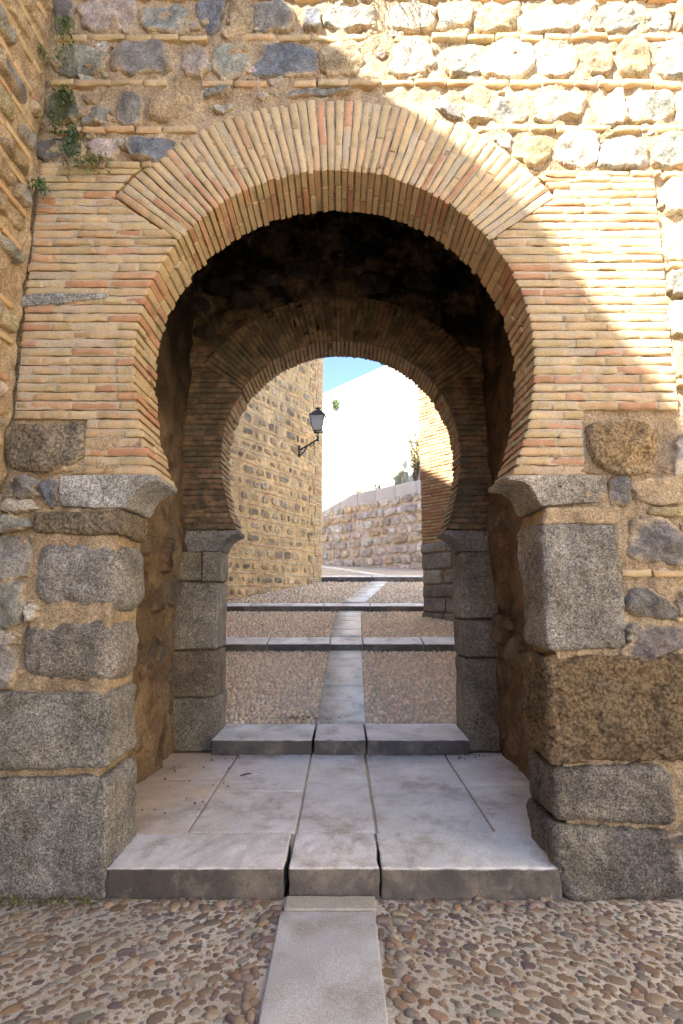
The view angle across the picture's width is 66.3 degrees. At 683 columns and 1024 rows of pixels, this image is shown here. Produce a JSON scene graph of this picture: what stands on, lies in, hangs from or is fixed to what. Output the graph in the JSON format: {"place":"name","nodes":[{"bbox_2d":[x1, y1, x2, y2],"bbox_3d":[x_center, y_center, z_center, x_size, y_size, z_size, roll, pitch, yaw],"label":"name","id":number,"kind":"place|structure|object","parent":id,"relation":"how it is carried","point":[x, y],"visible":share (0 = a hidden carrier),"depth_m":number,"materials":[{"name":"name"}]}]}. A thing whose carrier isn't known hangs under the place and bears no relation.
{"place":"outdoors","nodes":[
{"label":"outdoors","id":0,"kind":"place"},
{"bbox_2d":[258,565,387,1023],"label":"path","id":1,"kind":"structure","parent":0,"point":[325,965],"depth_m":2.31,"materials":[{"name":"stone"}]},
{"bbox_2d":[0,564,682,1023],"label":"street","id":2,"kind":"structure","parent":0,"point":[392,1012],"depth_m":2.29,"materials":[{"name":"stone"}]},
{"bbox_2d":[0,892,97,909],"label":"moss","id":3,"kind":"object","parent":2,"relation":"on","point":[84,900],"visible":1,"depth_m":2.65,"materials":[{"name":"green plant"}]},
{"bbox_2d":[225,358,322,600],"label":"stone building","id":4,"kind":"structure","parent":2,"relation":"on","point":[275,481],"depth_m":14.02,"materials":[{"name":"stone"}]},
{"bbox_2d":[298,407,326,456],"bbox_3d":[-0.844,-2.284,14.723,0.876,1.360,0.498,-2,-9,12],"label":"wall lantern","id":5,"kind":"object","parent":4,"relation":"attached to","point":[318,418],"depth_m":14.57,"materials":[{"name":"black metal"}]},
{"bbox_2d":[227,603,423,611],"bbox_3d":[-0.601,2.126,11.486,5.599,0.246,0.418,0,-9,0],"label":"stone step","id":6,"kind":"object","parent":2,"relation":"on","point":[331,607],"visible":0.48,"depth_m":11.30,"materials":[{"name":"stone"}]},
{"bbox_2d":[222,637,454,652],"bbox_3d":[-0.299,2.140,8.344,5.402,0.269,0.414,0,-9,0],"label":"stone step","id":7,"kind":"object","parent":2,"relation":"on","point":[321,644],"visible":0.58,"depth_m":8.16,"materials":[{"name":"stone"}]},
{"bbox_2d":[211,723,469,755],"bbox_3d":[-0.006,2.198,5.006,2.342,0.202,0.626,0,-9,0],"label":"stone step","id":8,"kind":"object","parent":2,"relation":"on","point":[444,739],"visible":0.81,"depth_m":4.72,"materials":[{"name":"stone"}]},
{"bbox_2d":[322,366,419,500],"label":"white building","id":9,"kind":"structure","parent":2,"relation":"on","point":[372,422],"depth_m":23.06,"materials":[{"name":"paint"}]},
{"bbox_2d":[331,397,339,410],"bbox_3d":[-0.293,-5.137,24.836,0.602,0.668,0.361,-9,-13,44],"label":"wall plant","id":10,"kind":"object","parent":9,"relation":"attached to","point":[334,401],"depth_m":24.77,"materials":[{"name":"green plant"}]},
{"bbox_2d":[322,480,422,569],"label":"retaining wall","id":11,"kind":"structure","parent":2,"relation":"on","point":[381,527],"depth_m":21.52,"materials":[{"name":"stone"}]},
{"bbox_2d":[351,487,363,492],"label":"grass tuft","id":12,"kind":"object","parent":11,"relation":"on","point":[357,491],"visible":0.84,"depth_m":22.82,"materials":[{"name":"green plant"}]},
{"bbox_2d":[374,483,382,488],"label":"grass tuft","id":13,"kind":"object","parent":11,"relation":"on","point":[379,486],"visible":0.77,"depth_m":21.86,"materials":[{"name":"green plant"}]},
{"bbox_2d":[389,455,408,484],"bbox_3d":[2.312,-1.667,21.145,0.092,1.361,1.167,6,-11,-33],"label":"prickly pear","id":14,"kind":"object","parent":11,"relation":"on","point":[401,476],"visible":0.99,"depth_m":21.08,"materials":[{"name":"green plant"}]},
{"bbox_2d":[406,429,419,480],"bbox_3d":[2.861,-2.222,20.596,0.599,2.286,1.044,7,-11,-36],"label":"shrub","id":15,"kind":"object","parent":11,"relation":"on","point":[415,466],"visible":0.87,"depth_m":20.52,"materials":[{"name":"green plant"}]},
{"bbox_2d":[322,575,422,581],"bbox_3d":[1.724,2.022,15.626,4.950,0.279,0.555,0,-9,0],"label":"stone step","id":16,"kind":"object","parent":2,"relation":"on","point":[369,578],"visible":0.43,"depth_m":15.36,"materials":[{"name":"stone"}]},
{"bbox_2d":[418,388,454,620],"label":"brick wall","id":17,"kind":"structure","parent":2,"relation":"on","point":[436,471],"depth_m":10.65,"materials":[{"name":"brick"}]},
{"bbox_2d":[323,356,384,393],"label":"sky","id":18,"kind":"structure","parent":0,"point":[337,371],"materials":[{"name":"blue"}]},
{"label":"ground","id":19,"kind":"structure","parent":0,"visible":0},
{"bbox_2d":[0,0,52,514],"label":"side wall","id":20,"kind":"structure","parent":19,"relation":"on","point":[25,25],"depth_m":3.17,"materials":[{"name":"stone"}]},
{"bbox_2d":[26,175,51,199],"bbox_3d":[-1.899,-2.026,3.284,0.157,0.174,0.115,0,-9,0],"label":"wall weed","id":21,"kind":"object","parent":20,"relation":"attached to","point":[41,184],"depth_m":3.28,"materials":[{"name":"green plant"}]},
{"bbox_2d":[37,39,49,84],"bbox_3d":[-1.975,-2.961,3.445,0.121,0.283,0.110,-8,-12,40],"label":"wall weed","id":22,"kind":"object","parent":20,"relation":"attached to","point":[40,45],"depth_m":3.44,"materials":[{"name":"green plant"}]},
{"bbox_2d":[135,748,531,860],"bbox_3d":[0.000,2.193,4.001,3.800,0.251,2.000,0,-9,0],"label":"landing","id":23,"kind":"object","parent":19,"relation":"on","point":[484,792],"visible":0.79,"depth_m":3.75,"materials":[{"name":"stone"}]},
{"bbox_2d":[127,271,196,783],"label":"passage wall","id":24,"kind":"structure","parent":23,"relation":"on","point":[153,675],"depth_m":4.67,"materials":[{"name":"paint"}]},
{"bbox_2d":[141,714,479,813],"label":"leaf litter","id":25,"kind":"object","parent":23,"relation":"on","point":[299,755],"visible":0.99,"depth_m":4.67,"materials":[{"name":"brown plant"}]},
{"bbox_2d":[479,278,532,779],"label":"passage wall","id":26,"kind":"structure","parent":23,"relation":"on","point":[504,520],"depth_m":4.79,"materials":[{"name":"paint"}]},
{"bbox_2d":[105,831,562,900],"bbox_3d":[-0.041,1.992,2.920,2.389,0.222,0.439,0,-9,0],"label":"stone step","id":27,"kind":"object","parent":19,"relation":"on","point":[460,866],"visible":0.86,"depth_m":2.74,"materials":[{"name":"stone"}]},
{"bbox_2d":[171,210,500,750],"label":"gate wall","id":28,"kind":"structure","parent":19,"relation":"on","point":[272,300],"depth_m":5.52,"materials":[{"name":"brick"}]},
{"bbox_2d":[0,0,682,900],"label":"gate wall","id":29,"kind":"structure","parent":19,"relation":"on","point":[522,160],"depth_m":3.26,"materials":[{"name":"brick"}]},
{"bbox_2d":[45,83,73,140],"bbox_3d":[-1.824,-2.595,3.379,0.145,0.395,0.123,0,-9,0],"label":"wall weed","id":30,"kind":"object","parent":29,"relation":"attached to","point":[61,95],"depth_m":3.38,"materials":[{"name":"green plant"}]},
{"bbox_2d":[53,15,76,77],"bbox_3d":[-1.831,-3.094,3.456,0.170,0.499,0.108,-3,-10,20],"label":"wall weed","id":31,"kind":"object","parent":29,"relation":"attached to","point":[67,25],"depth_m":3.47,"materials":[{"name":"green plant"}]},
{"bbox_2d":[53,121,85,165],"bbox_3d":[-1.733,-2.340,3.347,0.180,0.314,0.136,-5,-10,26],"label":"wall weed","id":32,"kind":"object","parent":29,"relation":"attached to","point":[71,133],"depth_m":3.34,"materials":[{"name":"green plant"}]},
{"bbox_2d":[61,147,112,178],"bbox_3d":[-1.619,-2.207,3.324,0.314,0.175,0.131,0,-9,0],"label":"wall weed","id":33,"kind":"object","parent":29,"relation":"attached to","point":[90,160],"depth_m":3.33,"materials":[{"name":"green plant"}]},
{"bbox_2d":[317,0,459,46],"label":"dry twigs","id":34,"kind":"object","parent":29,"relation":"hanging from","point":[408,4],"visible":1,"depth_m":3.44,"materials":[{"name":"brown plant"}]}
]}

